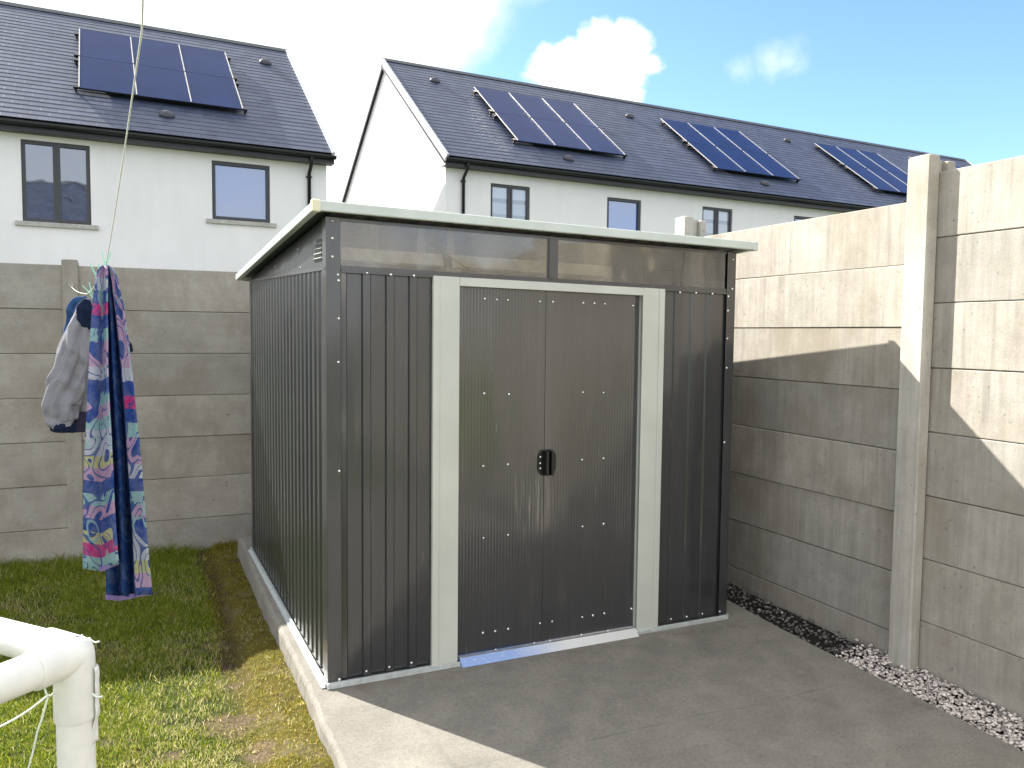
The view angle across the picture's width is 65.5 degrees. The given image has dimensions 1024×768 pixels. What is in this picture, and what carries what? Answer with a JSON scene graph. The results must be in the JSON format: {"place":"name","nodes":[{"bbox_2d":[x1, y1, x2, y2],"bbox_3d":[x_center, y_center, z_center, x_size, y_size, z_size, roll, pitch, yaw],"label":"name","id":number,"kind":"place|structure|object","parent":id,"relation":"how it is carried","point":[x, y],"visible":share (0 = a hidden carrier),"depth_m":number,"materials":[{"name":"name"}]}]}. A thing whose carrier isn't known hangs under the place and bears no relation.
{"place":"outdoors","nodes":[
{"label":"outdoors","id":0,"kind":"place"},
{"bbox_2d":[0,540,334,767],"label":"lawn","id":1,"kind":"structure","parent":0,"point":[262,756],"depth_m":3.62,"materials":[{"name":"plant"}]},
{"bbox_2d":[0,617,102,767],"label":"goal frame","id":2,"kind":"object","parent":1,"relation":"on","point":[64,664],"visible":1,"depth_m":1.28,"materials":[{"name":"white plastic"}]},
{"bbox_2d":[0,1,336,271],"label":"house","id":3,"kind":"structure","parent":0,"point":[229,156],"depth_m":15.82,"materials":[{"name":"paint"}]},
{"bbox_2d":[15,139,98,229],"bbox_3d":[-8.397,-3.663,14.684,1.345,1.550,0.150,-1,4,-27],"label":"window","id":4,"kind":"structure","parent":3,"relation":"in","point":[56,184],"depth_m":14.69,"materials":[{"name":"grey"}]},
{"bbox_2d":[206,161,276,227],"bbox_3d":[-5.506,-3.852,16.182,1.365,1.245,0.177,-1,4,-27],"label":"window","id":5,"kind":"structure","parent":3,"relation":"in","point":[240,192],"depth_m":16.20,"materials":[{"name":"grey"}]},
{"bbox_2d":[340,57,673,232],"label":"house","id":6,"kind":"structure","parent":0,"point":[433,138],"depth_m":20.34,"materials":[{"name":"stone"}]},
{"bbox_2d":[490,183,528,219],"bbox_3d":[-0.067,-4.008,19.012,1.050,1.450,0.077,-1,4,-27],"label":"window","id":7,"kind":"structure","parent":6,"relation":"in","point":[507,201],"depth_m":18.97,"materials":[{"name":"grey"}]},
{"bbox_2d":[607,197,640,230],"bbox_3d":[2.847,-4.169,20.522,1.060,1.180,0.101,-1,4,-27],"label":"window","id":8,"kind":"structure","parent":6,"relation":"in","point":[624,214],"depth_m":20.52,"materials":[{"name":"grey"}]},
{"bbox_2d":[0,0,1023,201],"label":"sky","id":9,"kind":"structure","parent":0,"point":[940,77],"materials":[{"name":"blue"}]},
{"bbox_2d":[581,92,842,235],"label":"house","id":10,"kind":"structure","parent":0,"point":[724,175],"depth_m":23.05,"materials":[{"name":"stone"}]},
{"bbox_2d":[702,207,731,235],"bbox_3d":[5.610,-4.125,21.942,1.070,1.430,0.077,-1,4,-27],"label":"window","id":11,"kind":"structure","parent":10,"relation":"in","point":[718,220],"depth_m":21.90,"materials":[{"name":"grey"}]},
{"bbox_2d":[794,216,810,220],"bbox_3d":[8.636,-4.314,23.508,1.050,1.210,0.101,-1,4,-27],"label":"window","id":12,"kind":"structure","parent":10,"relation":"in","point":[796,218],"depth_m":23.34,"materials":[{"name":"grey"}]},
{"bbox_2d":[735,119,907,214],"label":"house","id":13,"kind":"structure","parent":0,"point":[850,175],"depth_m":26.58,"materials":[{"name":"tile"}]},
{"bbox_2d":[861,141,973,173],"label":"house","id":14,"kind":"structure","parent":0,"point":[899,158],"depth_m":30.63,"materials":[{"name":"tile"}]},
{"label":"ground","id":15,"kind":"structure","parent":0,"visible":0},
{"bbox_2d":[0,259,251,565],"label":"concrete fence","id":16,"kind":"object","parent":15,"relation":"on","point":[189,335],"visible":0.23,"depth_m":5.74,"materials":[{"name":"grey concrete"}]},
{"bbox_2d":[74,0,143,293],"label":"clothes line","id":17,"kind":"object","parent":16,"relation":"attached to","point":[142,16],"visible":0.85,"depth_m":1.33,"materials":[{"name":"white fabric"}]},
{"bbox_2d":[41,296,132,432],"bbox_3d":[-1.713,-0.080,3.220,0.326,0.555,0.196,-1,4,-24],"label":"hooded jacket","id":18,"kind":"object","parent":17,"relation":"hanging from","point":[64,405],"visible":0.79,"depth_m":3.13,"materials":[{"name":"grey fabric"}]},
{"bbox_2d":[101,251,110,265],"bbox_3d":[-1.428,-0.428,2.803,0.030,0.077,0.010,-1,4,-24],"label":"clothes peg","id":19,"kind":"object","parent":17,"relation":"attached to","point":[107,259],"visible":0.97,"depth_m":2.80,"materials":[{"name":"green plastic"}]},
{"bbox_2d":[83,265,152,600],"bbox_3d":[-1.427,0.199,2.866,0.226,1.241,0.186,-1,4,-24],"label":"towel","id":20,"kind":"object","parent":17,"relation":"hanging from","point":[115,544],"visible":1,"depth_m":2.84,"materials":[{"name":"fabric"}]},
{"bbox_2d":[237,531,1023,767],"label":"concrete slab","id":21,"kind":"structure","parent":15,"relation":"on","point":[738,688],"depth_m":3.35,"materials":[{"name":"grey concrete"}]},
{"bbox_2d":[236,199,757,689],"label":"garden shed","id":22,"kind":"structure","parent":21,"relation":"on","point":[528,423],"depth_m":3.87,"materials":[{"name":"paint"}]},
{"bbox_2d":[457,286,548,656],"bbox_3d":[-0.044,0.410,3.799,0.476,1.762,0.060,-1,4,-24],"label":"door","id":23,"kind":"structure","parent":22,"relation":"in","point":[504,455],"depth_m":3.80,"materials":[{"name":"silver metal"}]},
{"bbox_2d":[544,291,638,640],"bbox_3d":[0.412,0.407,4.018,0.531,1.762,0.062,-1,4,-26],"label":"door","id":24,"kind":"structure","parent":22,"relation":"in","point":[593,337],"depth_m":4.03,"materials":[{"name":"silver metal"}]},
{"bbox_2d":[605,244,725,288],"bbox_3d":[0.684,-0.608,4.082,1.052,0.207,0.003,-1,4,-26],"label":"window pane","id":25,"kind":"structure","parent":22,"relation":"in","point":[626,264],"depth_m":4.14,"materials":[{"name":"plastic"}]},
{"bbox_2d":[675,154,1023,721],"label":"concrete fence","id":26,"kind":"object","parent":15,"relation":"on","point":[876,500],"visible":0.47,"depth_m":3.91,"materials":[{"name":"grey concrete"}]},
{"bbox_2d":[727,581,1023,751],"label":"gravel bed","id":27,"kind":"object","parent":15,"relation":"on","point":[813,638],"visible":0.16,"depth_m":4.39,"materials":[{"name":"gravel"}]}
]}

